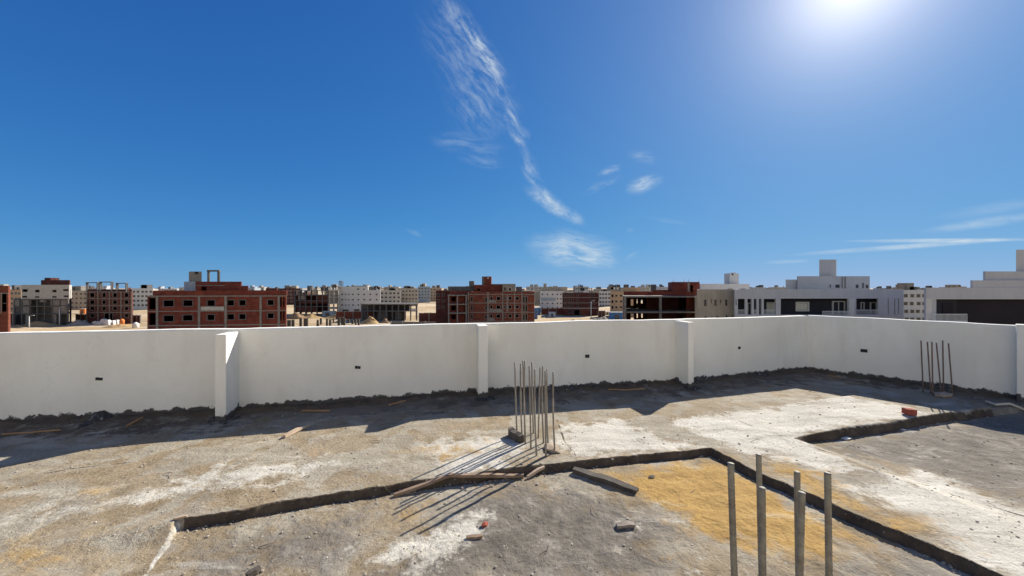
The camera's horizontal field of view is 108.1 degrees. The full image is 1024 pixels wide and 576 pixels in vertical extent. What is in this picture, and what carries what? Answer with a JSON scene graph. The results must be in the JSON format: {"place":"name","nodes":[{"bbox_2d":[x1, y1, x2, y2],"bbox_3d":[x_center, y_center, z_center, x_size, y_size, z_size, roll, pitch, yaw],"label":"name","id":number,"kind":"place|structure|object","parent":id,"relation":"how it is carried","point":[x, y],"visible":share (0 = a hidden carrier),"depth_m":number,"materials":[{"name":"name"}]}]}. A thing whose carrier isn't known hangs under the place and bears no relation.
{"place":"outdoors","nodes":[
{"label":"outdoors","id":0,"kind":"place"},
{"bbox_2d":[10,288,872,331],"bbox_3d":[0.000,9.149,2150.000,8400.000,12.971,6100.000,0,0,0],"label":"desert ground","id":1,"kind":"structure","parent":0,"point":[427,307],"depth_m":177.43,"materials":[{"name":"sand"}]},
{"bbox_2d":[0,286,9,331],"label":"brick building","id":2,"kind":"structure","parent":1,"relation":"on","point":[4,308],"depth_m":110.00,"materials":[{"name":"red brick"}]},
{"bbox_2d":[10,313,12,324],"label":"yard wall","id":3,"kind":"structure","parent":1,"relation":"on","point":[11,318],"depth_m":150.00,"materials":[{"name":"brick"}]},
{"bbox_2d":[10,285,20,312],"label":"apartment block","id":4,"kind":"structure","parent":1,"relation":"on","point":[15,291],"depth_m":230.00,"materials":[{"name":"grey concrete"}]},
{"bbox_2d":[10,325,26,327],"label":"sand heap","id":5,"kind":"object","parent":1,"relation":"on","point":[16,326],"visible":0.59,"depth_m":141.69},
{"bbox_2d":[13,278,71,324],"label":"apartment block","id":6,"kind":"structure","parent":1,"relation":"on","point":[46,299],"depth_m":150.15,"materials":[{"name":"concrete"}]},
{"bbox_2d":[24,321,61,326],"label":"sand heap","id":7,"kind":"object","parent":1,"relation":"on","point":[39,324],"visible":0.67,"depth_m":146.19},
{"bbox_2d":[72,286,85,309],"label":"apartment block","id":8,"kind":"structure","parent":1,"relation":"on","point":[78,297],"depth_m":260.00,"materials":[{"name":"grey concrete"}]},
{"bbox_2d":[66,320,92,325],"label":"sand heap","id":9,"kind":"object","parent":1,"relation":"on","point":[80,323],"visible":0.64,"depth_m":150.08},
{"bbox_2d":[75,314,85,320],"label":"yard wall","id":10,"kind":"structure","parent":1,"relation":"on","point":[81,317],"depth_m":161.11,"materials":[{"name":"red brick"}]},
{"bbox_2d":[80,308,85,313],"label":"tarp stack","id":11,"kind":"object","parent":1,"relation":"on","point":[82,310],"visible":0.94,"depth_m":220.25,"materials":[{"name":"fabric"}]},
{"bbox_2d":[104,320,111,324],"bbox_3d":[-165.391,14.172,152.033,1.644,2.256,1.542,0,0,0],"label":"sack","id":12,"kind":"object","parent":1,"relation":"on","point":[107,322],"visible":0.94,"depth_m":151.44,"materials":[{"name":"fabric"}]},
{"bbox_2d":[86,282,132,323],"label":"brick building","id":13,"kind":"structure","parent":1,"relation":"on","point":[112,303],"depth_m":158.00,"materials":[{"name":"red brick"}]},
{"bbox_2d":[105,324,131,327],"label":"sand heap","id":14,"kind":"object","parent":1,"relation":"on","point":[122,325],"visible":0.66,"depth_m":145.77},
{"bbox_2d":[132,322,138,327],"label":"water tank","id":15,"kind":"object","parent":1,"relation":"on","point":[135,325],"visible":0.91,"depth_m":139.74,"materials":[{"name":"white plastic"}]},
{"bbox_2d":[132,315,140,322],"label":"yard wall","id":16,"kind":"structure","parent":1,"relation":"on","point":[136,318],"depth_m":161.06,"materials":[{"name":"brick"}]},
{"bbox_2d":[132,285,152,309],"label":"apartment block","id":17,"kind":"structure","parent":1,"relation":"on","point":[142,293],"depth_m":260.00,"materials":[{"name":"grey concrete"}]},
{"bbox_2d":[147,270,286,328],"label":"brick building","id":18,"kind":"structure","parent":1,"relation":"on","point":[196,302],"depth_m":75.44,"materials":[{"name":"brick"}]},
{"bbox_2d":[249,285,260,289],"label":"distant block","id":19,"kind":"structure","parent":1,"relation":"on","point":[252,287],"depth_m":482.70,"materials":[{"name":"concrete"}]},
{"bbox_2d":[282,285,300,304],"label":"apartment block","id":20,"kind":"structure","parent":1,"relation":"on","point":[289,289],"depth_m":330.00,"materials":[{"name":"brick"}]},
{"bbox_2d":[287,312,305,318],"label":"sand heap","id":21,"kind":"object","parent":1,"relation":"on","point":[294,315],"visible":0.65,"depth_m":179.57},
{"bbox_2d":[303,317,307,326],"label":"column stub","id":22,"kind":"object","parent":1,"relation":"on","point":[305,321],"depth_m":142.32,"materials":[{"name":"grey concrete"}]},
{"bbox_2d":[305,314,321,317],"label":"sand heap","id":23,"kind":"object","parent":1,"relation":"on","point":[310,316],"visible":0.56,"depth_m":187.82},
{"bbox_2d":[313,287,320,294],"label":"distant block","id":24,"kind":"structure","parent":1,"relation":"on","point":[319,292],"depth_m":569.75,"materials":[{"name":"grey concrete"}]},
{"bbox_2d":[293,281,342,315],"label":"concrete skeleton","id":25,"kind":"object","parent":1,"relation":"on","point":[306,303],"visible":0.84,"depth_m":205.50,"materials":[{"name":"concrete"}]},
{"bbox_2d":[322,311,334,315],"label":"site cabin","id":26,"kind":"object","parent":1,"relation":"on","point":[327,313],"visible":0.93,"depth_m":202.33,"materials":[{"name":"metal"}]},
{"bbox_2d":[324,287,336,301],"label":"distant block","id":27,"kind":"structure","parent":1,"relation":"on","point":[331,294],"depth_m":372.10,"materials":[{"name":"concrete"}]},
{"bbox_2d":[335,311,360,318],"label":"yard wall","id":28,"kind":"structure","parent":1,"relation":"on","point":[351,314],"depth_m":181.25,"materials":[{"name":"red brick"}]},
{"bbox_2d":[339,286,380,310],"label":"apartment block","id":29,"kind":"structure","parent":1,"relation":"on","point":[352,298],"depth_m":210.00,"materials":[{"name":"paint"}]},
{"bbox_2d":[360,316,378,323],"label":"sand heap","id":30,"kind":"object","parent":1,"relation":"on","point":[370,320],"visible":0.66,"depth_m":156.96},
{"bbox_2d":[360,303,418,320],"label":"concrete skeleton","id":31,"kind":"object","parent":1,"relation":"on","point":[387,311],"visible":0.86,"depth_m":171.00,"materials":[{"name":"grey concrete"}]},
{"bbox_2d":[381,288,400,302],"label":"apartment block","id":32,"kind":"structure","parent":1,"relation":"on","point":[391,295],"depth_m":290.00,"materials":[{"name":"paint"}]},
{"bbox_2d":[384,285,400,289],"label":"distant block","id":33,"kind":"structure","parent":1,"relation":"on","point":[387,288],"depth_m":503.62,"materials":[{"name":"concrete"}]},
{"bbox_2d":[396,286,417,305],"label":"apartment block","id":34,"kind":"structure","parent":1,"relation":"on","point":[409,294],"depth_m":310.00,"materials":[{"name":"grey concrete"}]},
{"bbox_2d":[390,321,435,324],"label":"yard wall","id":35,"kind":"structure","parent":1,"relation":"on","point":[400,323],"depth_m":150.00,"materials":[{"name":"grey concrete"}]},
{"bbox_2d":[418,283,429,302],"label":"apartment block","id":36,"kind":"structure","parent":1,"relation":"on","point":[423,293],"depth_m":390.00,"materials":[{"name":"grey concrete"}]},
{"bbox_2d":[419,313,435,321],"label":"yard wall","id":37,"kind":"structure","parent":1,"relation":"on","point":[427,317],"depth_m":158.18,"materials":[{"name":"brick"}]},
{"bbox_2d":[430,285,441,300],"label":"apartment block","id":38,"kind":"structure","parent":1,"relation":"on","point":[433,289],"depth_m":420.00,"materials":[{"name":"grey concrete"}]},
{"bbox_2d":[436,276,534,322],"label":"brick building","id":39,"kind":"structure","parent":1,"relation":"on","point":[487,301],"depth_m":124.00,"materials":[{"name":"brick"}]},
{"bbox_2d":[526,284,541,290],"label":"distant block","id":40,"kind":"structure","parent":1,"relation":"on","point":[535,288],"depth_m":458.46,"materials":[{"name":"concrete"}]},
{"bbox_2d":[534,307,537,318],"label":"site cabin","id":41,"kind":"object","parent":1,"relation":"on","point":[536,313],"visible":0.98,"depth_m":181.25,"materials":[{"name":"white metal"}]},
{"bbox_2d":[534,284,566,307],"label":"apartment block","id":42,"kind":"structure","parent":1,"relation":"on","point":[548,297],"depth_m":245.00,"materials":[{"name":"grey concrete"}]},
{"bbox_2d":[541,308,562,314],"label":"yard wall","id":43,"kind":"structure","parent":1,"relation":"on","point":[558,311],"depth_m":212.19,"materials":[{"name":"red brick"}]},
{"bbox_2d":[549,312,555,316],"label":"site cabin","id":44,"kind":"object","parent":1,"relation":"on","point":[552,314],"visible":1,"depth_m":195.51,"materials":[{"name":"metal"}]},
{"bbox_2d":[562,284,598,315],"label":"brick building","id":45,"kind":"structure","parent":1,"relation":"on","point":[583,304],"depth_m":206.00,"materials":[{"name":"red brick"}]},
{"bbox_2d":[573,285,588,291],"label":"distant block","id":46,"kind":"structure","parent":1,"relation":"on","point":[575,289],"depth_m":450.74,"materials":[{"name":"concrete"}]},
{"bbox_2d":[594,287,601,292],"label":"distant block","id":47,"kind":"structure","parent":1,"relation":"on","point":[597,289],"depth_m":432.73,"materials":[{"name":"grey concrete"}]},
{"bbox_2d":[592,316,610,319],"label":"sand heap","id":48,"kind":"object","parent":1,"relation":"on","point":[603,318],"visible":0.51,"depth_m":171.16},
{"bbox_2d":[598,311,604,316],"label":"yard wall","id":49,"kind":"structure","parent":1,"relation":"on","point":[601,313],"depth_m":193.33,"materials":[{"name":"red brick"}]},
{"bbox_2d":[599,289,609,305],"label":"apartment block","id":50,"kind":"structure","parent":1,"relation":"on","point":[604,297],"depth_m":300.00,"materials":[{"name":"grey concrete"}]},
{"bbox_2d":[607,286,618,290],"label":"distant block","id":51,"kind":"structure","parent":1,"relation":"on","point":[611,288],"depth_m":384.95,"materials":[{"name":"grey concrete"}]},
{"bbox_2d":[607,284,620,290],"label":"distant block","id":52,"kind":"structure","parent":1,"relation":"on","point":[616,286],"depth_m":442.18,"materials":[{"name":"grey concrete"}]},
{"bbox_2d":[609,312,622,319],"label":"site cabin","id":53,"kind":"object","parent":1,"relation":"on","point":[615,315],"visible":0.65,"depth_m":173.95,"materials":[{"name":"blue metal"}]},
{"bbox_2d":[610,284,639,316],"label":"apartment block","id":54,"kind":"structure","parent":1,"relation":"on","point":[616,301],"depth_m":195.00,"materials":[{"name":"paint"}]},
{"bbox_2d":[640,284,651,299],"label":"distant block","id":55,"kind":"structure","parent":1,"relation":"on","point":[645,288],"depth_m":462.63,"materials":[{"name":"concrete"}]},
{"bbox_2d":[623,279,699,319],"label":"brick building","id":56,"kind":"structure","parent":1,"relation":"on","point":[676,300],"depth_m":79.00,"materials":[{"name":"brick"}]},
{"bbox_2d":[656,284,667,289],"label":"distant block","id":57,"kind":"structure","parent":1,"relation":"on","point":[660,287],"depth_m":581.33,"materials":[{"name":"concrete"}]},
{"bbox_2d":[697,289,733,317],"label":"beige house","id":58,"kind":"structure","parent":1,"relation":"on","point":[715,303],"depth_m":60.00,"materials":[{"name":"grey concrete"}]},
{"bbox_2d":[700,273,748,289],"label":"white villa","id":59,"kind":"object","parent":1,"relation":"on","point":[731,281],"visible":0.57,"depth_m":85.00,"materials":[{"name":"grey concrete"}]},
{"bbox_2d":[750,285,765,288],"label":"distant block","id":60,"kind":"structure","parent":1,"relation":"on","point":[759,287],"depth_m":569.27,"materials":[{"name":"concrete"}]},
{"bbox_2d":[768,285,785,288],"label":"distant block","id":61,"kind":"structure","parent":1,"relation":"on","point":[777,287],"depth_m":627.78,"materials":[{"name":"concrete"}]},
{"bbox_2d":[734,260,903,318],"bbox_3d":[51.745,5.283,63.700,33.790,20.234,12.600,0,0,0],"label":"white villa","id":62,"kind":"object","parent":1,"relation":"on","point":[827,291],"visible":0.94,"depth_m":58.10,"materials":[{"name":"paint"}]},
{"bbox_2d":[766,302,774,313],"bbox_3d":[41.599,3.360,59.545,1.572,2.136,0.150,0,0,0],"label":"balcony door","id":63,"kind":"structure","parent":62,"relation":"in","point":[770,306],"depth_m":59.58,"materials":[{"name":"beige"}]},
{"bbox_2d":[795,302,808,310],"bbox_3d":[46.324,2.959,59.225,2.109,1.496,0.150,0,0,0],"label":"window","id":64,"kind":"structure","parent":62,"relation":"in","point":[799,306],"depth_m":59.26,"materials":[{"name":"beige"}]},
{"bbox_2d":[832,301,844,310],"bbox_3d":[52.114,3.291,59.225,2.024,2.432,0.150,0,0,0],"label":"balcony door","id":65,"kind":"structure","parent":62,"relation":"in","point":[836,305],"depth_m":59.26,"materials":[{"name":"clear glass"}]},
{"bbox_2d":[860,302,864,309],"bbox_3d":[56.104,2.918,59.425,0.580,1.296,0.150,0,0,0],"label":"window","id":66,"kind":"structure","parent":62,"relation":"in","point":[862,304],"depth_m":59.45,"materials":[{"name":"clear glass"}]},
{"bbox_2d":[870,302,876,313],"bbox_3d":[57.844,3.327,59.425,1.023,2.149,0.150,0,0,0],"label":"balcony door","id":67,"kind":"structure","parent":62,"relation":"in","point":[873,305],"depth_m":59.47,"materials":[{"name":"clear glass"}]},
{"bbox_2d":[897,283,923,319],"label":"apartment block","id":68,"kind":"structure","parent":1,"relation":"on","point":[913,303],"depth_m":150.00,"materials":[{"name":"grey concrete"}]},
{"bbox_2d":[939,285,960,287],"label":"distant block","id":69,"kind":"structure","parent":1,"relation":"on","point":[950,286],"depth_m":438.10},
{"bbox_2d":[924,250,1023,324],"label":"white villa","id":70,"kind":"object","parent":1,"relation":"on","point":[994,297],"visible":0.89,"depth_m":45.38,"materials":[{"name":"grey concrete"}]},
{"bbox_2d":[942,303,952,320],"bbox_3d":[53.188,3.046,45.330,1.250,2.499,0.060,0,0,0],"label":"doorway","id":71,"kind":"structure","parent":70,"relation":"in","point":[947,308],"depth_m":45.29,"materials":[{"name":"paint"}]},
{"bbox_2d":[0,369,1023,575],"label":"concrete floor","id":72,"kind":"structure","parent":0,"point":[913,525],"depth_m":3.25,"materials":[{"name":"concrete"}]},
{"bbox_2d":[1,429,60,434],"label":"plank","id":73,"kind":"object","parent":72,"relation":"on","point":[31,432],"visible":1,"depth_m":4.30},
{"bbox_2d":[126,417,142,426],"bbox_3d":[-4.707,1.668,4.648,0.034,0.035,0.320,0,0,-19],"label":"plank","id":74,"kind":"object","parent":72,"relation":"on","point":[129,424],"visible":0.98,"depth_m":4.59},
{"bbox_2d":[173,514,186,519],"bbox_3d":[-2.457,1.697,2.750,0.082,0.013,0.028,0,0,-22],"label":"wood sliver","id":75,"kind":"object","parent":72,"relation":"on","point":[179,517],"visible":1,"depth_m":2.75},
{"bbox_2d":[245,565,260,575],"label":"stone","id":76,"kind":"object","parent":72,"relation":"on","point":[254,571],"visible":1,"depth_m":2.28,"materials":[{"name":"brown stone"}]},
{"bbox_2d":[283,424,310,437],"bbox_3d":[-2.546,1.685,4.406,0.056,0.042,0.394,0,0,12],"label":"stick","id":77,"kind":"object","parent":72,"relation":"on","point":[291,432],"visible":1,"depth_m":4.37,"materials":[{"name":"brown wood"}]},
{"bbox_2d":[0,315,807,428],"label":"parapet wall","id":78,"kind":"structure","parent":72,"relation":"on","point":[102,375],"depth_m":5.46,"materials":[{"name":"white paint"}]},
{"bbox_2d":[393,474,449,496],"bbox_3d":[-0.782,1.719,3.235,0.481,0.086,0.045,0,0,-25],"label":"batten","id":79,"kind":"object","parent":72,"relation":"on","point":[418,486],"visible":1,"depth_m":3.22,"materials":[{"name":"brown wood"}]},
{"bbox_2d":[466,534,481,539],"bbox_3d":[-0.267,1.756,2.621,0.118,0.020,0.036,0,0,-4],"label":"wood scrap","id":80,"kind":"object","parent":72,"relation":"on","point":[474,536],"visible":1,"depth_m":2.61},
{"bbox_2d":[448,473,523,477],"bbox_3d":[-0.232,1.714,3.397,0.699,0.091,0.046,0,0,-10],"label":"batten","id":81,"kind":"object","parent":72,"relation":"on","point":[483,475],"visible":1,"depth_m":3.38,"materials":[{"name":"brown wood"}]},
{"bbox_2d":[508,427,523,442],"bbox_3d":[0.032,1.648,4.167,0.093,0.082,0.259,0,0,-28],"label":"wood block","id":82,"kind":"object","parent":72,"relation":"on","point":[514,434],"depth_m":4.11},
{"bbox_2d":[514,362,517,430],"bbox_3d":[0.046,1.293,4.281,0.044,0.875,0.020,0,0,0],"label":"rebar","id":83,"kind":"object","parent":72,"relation":"on","point":[515,394],"visible":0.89,"depth_m":4.27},
{"bbox_2d":[520,363,522,433],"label":"rebar","id":84,"kind":"object","parent":72,"relation":"on","point":[520,402],"visible":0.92,"depth_m":4.12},
{"bbox_2d":[522,360,523,398],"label":"rebar","id":85,"kind":"object","parent":72,"relation":"on","point":[523,371],"visible":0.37,"depth_m":4.09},
{"bbox_2d":[523,360,525,443],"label":"rebar","id":86,"kind":"object","parent":72,"relation":"on","point":[524,403],"visible":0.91,"depth_m":4.03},
{"bbox_2d":[528,366,531,448],"bbox_3d":[0.191,1.279,3.915,0.035,0.911,0.019,0,0,0],"label":"rebar","id":87,"kind":"object","parent":72,"relation":"on","point":[530,408],"visible":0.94,"depth_m":3.91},
{"bbox_2d":[531,361,533,433],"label":"rebar","id":88,"kind":"object","parent":72,"relation":"on","point":[532,396],"visible":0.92,"depth_m":4.31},
{"bbox_2d":[534,369,536,455],"bbox_3d":[0.239,1.277,3.748,0.038,0.913,0.022,0,0,0],"label":"rebar","id":89,"kind":"object","parent":72,"relation":"on","point":[535,412],"visible":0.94,"depth_m":3.74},
{"bbox_2d":[527,466,544,478],"bbox_3d":[0.225,1.730,3.489,0.209,0.059,0.035,0,0,-35],"label":"stick","id":90,"kind":"object","parent":72,"relation":"on","point":[534,472],"visible":1,"depth_m":3.47,"materials":[{"name":"brown wood"}]},
{"bbox_2d":[537,367,540,437],"bbox_3d":[0.308,1.316,4.199,0.040,0.837,0.019,0,0,0],"label":"rebar","id":91,"kind":"object","parent":72,"relation":"on","point":[539,400],"visible":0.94,"depth_m":4.19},
{"bbox_2d":[541,366,543,442],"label":"rebar","id":92,"kind":"object","parent":72,"relation":"on","point":[542,405],"visible":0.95,"depth_m":4.05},
{"bbox_2d":[544,371,546,455],"bbox_3d":[0.339,1.287,3.750,0.025,0.894,0.019,0,0,0],"label":"rebar","id":93,"kind":"object","parent":72,"relation":"on","point":[545,412],"visible":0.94,"depth_m":3.74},
{"bbox_2d":[546,369,548,442],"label":"rebar","id":94,"kind":"object","parent":72,"relation":"on","point":[546,406],"visible":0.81,"depth_m":3.99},
{"bbox_2d":[543,442,559,452],"bbox_3d":[0.427,1.680,3.905,0.192,0.067,0.191,0,0,13],"label":"concrete lump","id":95,"kind":"object","parent":72,"relation":"on","point":[550,447],"visible":0.84,"depth_m":3.84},
{"bbox_2d":[552,372,554,449],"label":"rebar","id":96,"kind":"object","parent":72,"relation":"on","point":[553,409],"visible":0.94,"depth_m":3.82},
{"bbox_2d":[572,467,638,493],"bbox_3d":[0.838,1.740,3.377,0.615,0.048,0.100,0,0,37],"label":"plank","id":97,"kind":"object","parent":72,"relation":"on","point":[615,483],"visible":1,"depth_m":3.35,"materials":[{"name":"brown wood"}]},
{"bbox_2d":[615,520,634,528],"bbox_3d":[0.834,1.746,2.738,0.142,0.025,0.062,0,0,-6],"label":"wood scrap","id":98,"kind":"object","parent":72,"relation":"on","point":[623,524],"visible":1,"depth_m":2.72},
{"bbox_2d":[608,388,644,390],"bbox_3d":[1.908,1.684,6.163,0.618,0.027,0.101,0,0,0],"label":"conduit","id":99,"kind":"object","parent":72,"relation":"on","point":[627,389],"visible":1,"depth_m":6.15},
{"bbox_2d":[727,462,737,575],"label":"rebar","id":100,"kind":"object","parent":72,"relation":"on","point":[732,520],"visible":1,"depth_m":1.41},
{"bbox_2d":[756,453,761,575],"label":"rebar","id":101,"kind":"object","parent":72,"relation":"on","point":[758,470],"visible":0.57,"depth_m":1.42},
{"bbox_2d":[759,486,766,575],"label":"rebar","id":102,"kind":"object","parent":72,"relation":"on","point":[762,530],"visible":1,"depth_m":1.35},
{"bbox_2d":[794,470,800,575],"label":"rebar","id":103,"kind":"object","parent":72,"relation":"on","point":[797,483],"visible":0.48,"depth_m":1.45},
{"bbox_2d":[796,491,805,575],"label":"rebar","id":104,"kind":"object","parent":72,"relation":"on","point":[800,534],"visible":1,"depth_m":1.29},
{"bbox_2d":[824,472,832,575],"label":"rebar","id":105,"kind":"object","parent":72,"relation":"on","point":[828,523],"visible":1,"depth_m":1.35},
{"bbox_2d":[901,407,916,415],"bbox_3d":[5.213,1.620,4.871,0.110,0.075,0.100,2,0,9],"label":"brick","id":106,"kind":"object","parent":72,"relation":"on","point":[908,411],"visible":1,"depth_m":4.83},
{"bbox_2d":[807,315,1023,403],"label":"parapet wall","id":107,"kind":"structure","parent":72,"relation":"on","point":[987,357],"depth_m":6.40,"materials":[{"name":"white paint"}]},
{"bbox_2d":[920,340,923,392],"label":"rebar","id":108,"kind":"object","parent":72,"relation":"on","point":[922,366],"visible":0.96,"depth_m":5.93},
{"bbox_2d":[927,342,931,393],"bbox_3d":[6.594,1.280,5.868,0.072,0.860,0.017,0,0,0],"label":"rebar","id":109,"kind":"object","parent":72,"relation":"on","point":[929,367],"visible":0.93,"depth_m":5.86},
{"bbox_2d":[931,342,933,395],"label":"rebar","id":110,"kind":"object","parent":72,"relation":"on","point":[932,366],"visible":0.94,"depth_m":5.75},
{"bbox_2d":[936,343,941,391],"bbox_3d":[6.794,1.306,5.908,0.098,0.872,0.017,0,0,0],"label":"rebar","id":111,"kind":"object","parent":72,"relation":"on","point":[938,368],"visible":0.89,"depth_m":5.90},
{"bbox_2d":[942,340,943,391],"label":"rebar","id":112,"kind":"object","parent":72,"relation":"on","point":[943,362],"visible":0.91,"depth_m":5.93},
{"bbox_2d":[935,392,952,397],"bbox_3d":[6.628,1.644,5.691,0.228,0.107,0.168,0,0,-16],"label":"rubble heap","id":113,"kind":"object","parent":72,"relation":"on","point":[943,394],"visible":0.97,"depth_m":5.65,"materials":[{"name":"concrete"}]},
{"bbox_2d":[948,343,952,393],"bbox_3d":[6.978,1.311,5.906,0.082,0.861,0.017,0,0,0],"label":"rebar","id":114,"kind":"object","parent":72,"relation":"on","point":[950,368],"visible":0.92,"depth_m":5.90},
{"bbox_2d":[985,400,1023,410],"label":"hose","id":115,"kind":"object","parent":72,"relation":"on","point":[998,404],"visible":1,"depth_m":5.34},
{"bbox_2d":[0,0,1023,288],"label":"sky","id":116,"kind":"structure","parent":0,"point":[265,143],"materials":[{"name":"blue"}]},
{"bbox_2d":[5,383,1023,575],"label":"gravel","id":117,"kind":"structure","parent":0,"point":[941,562],"depth_m":3.05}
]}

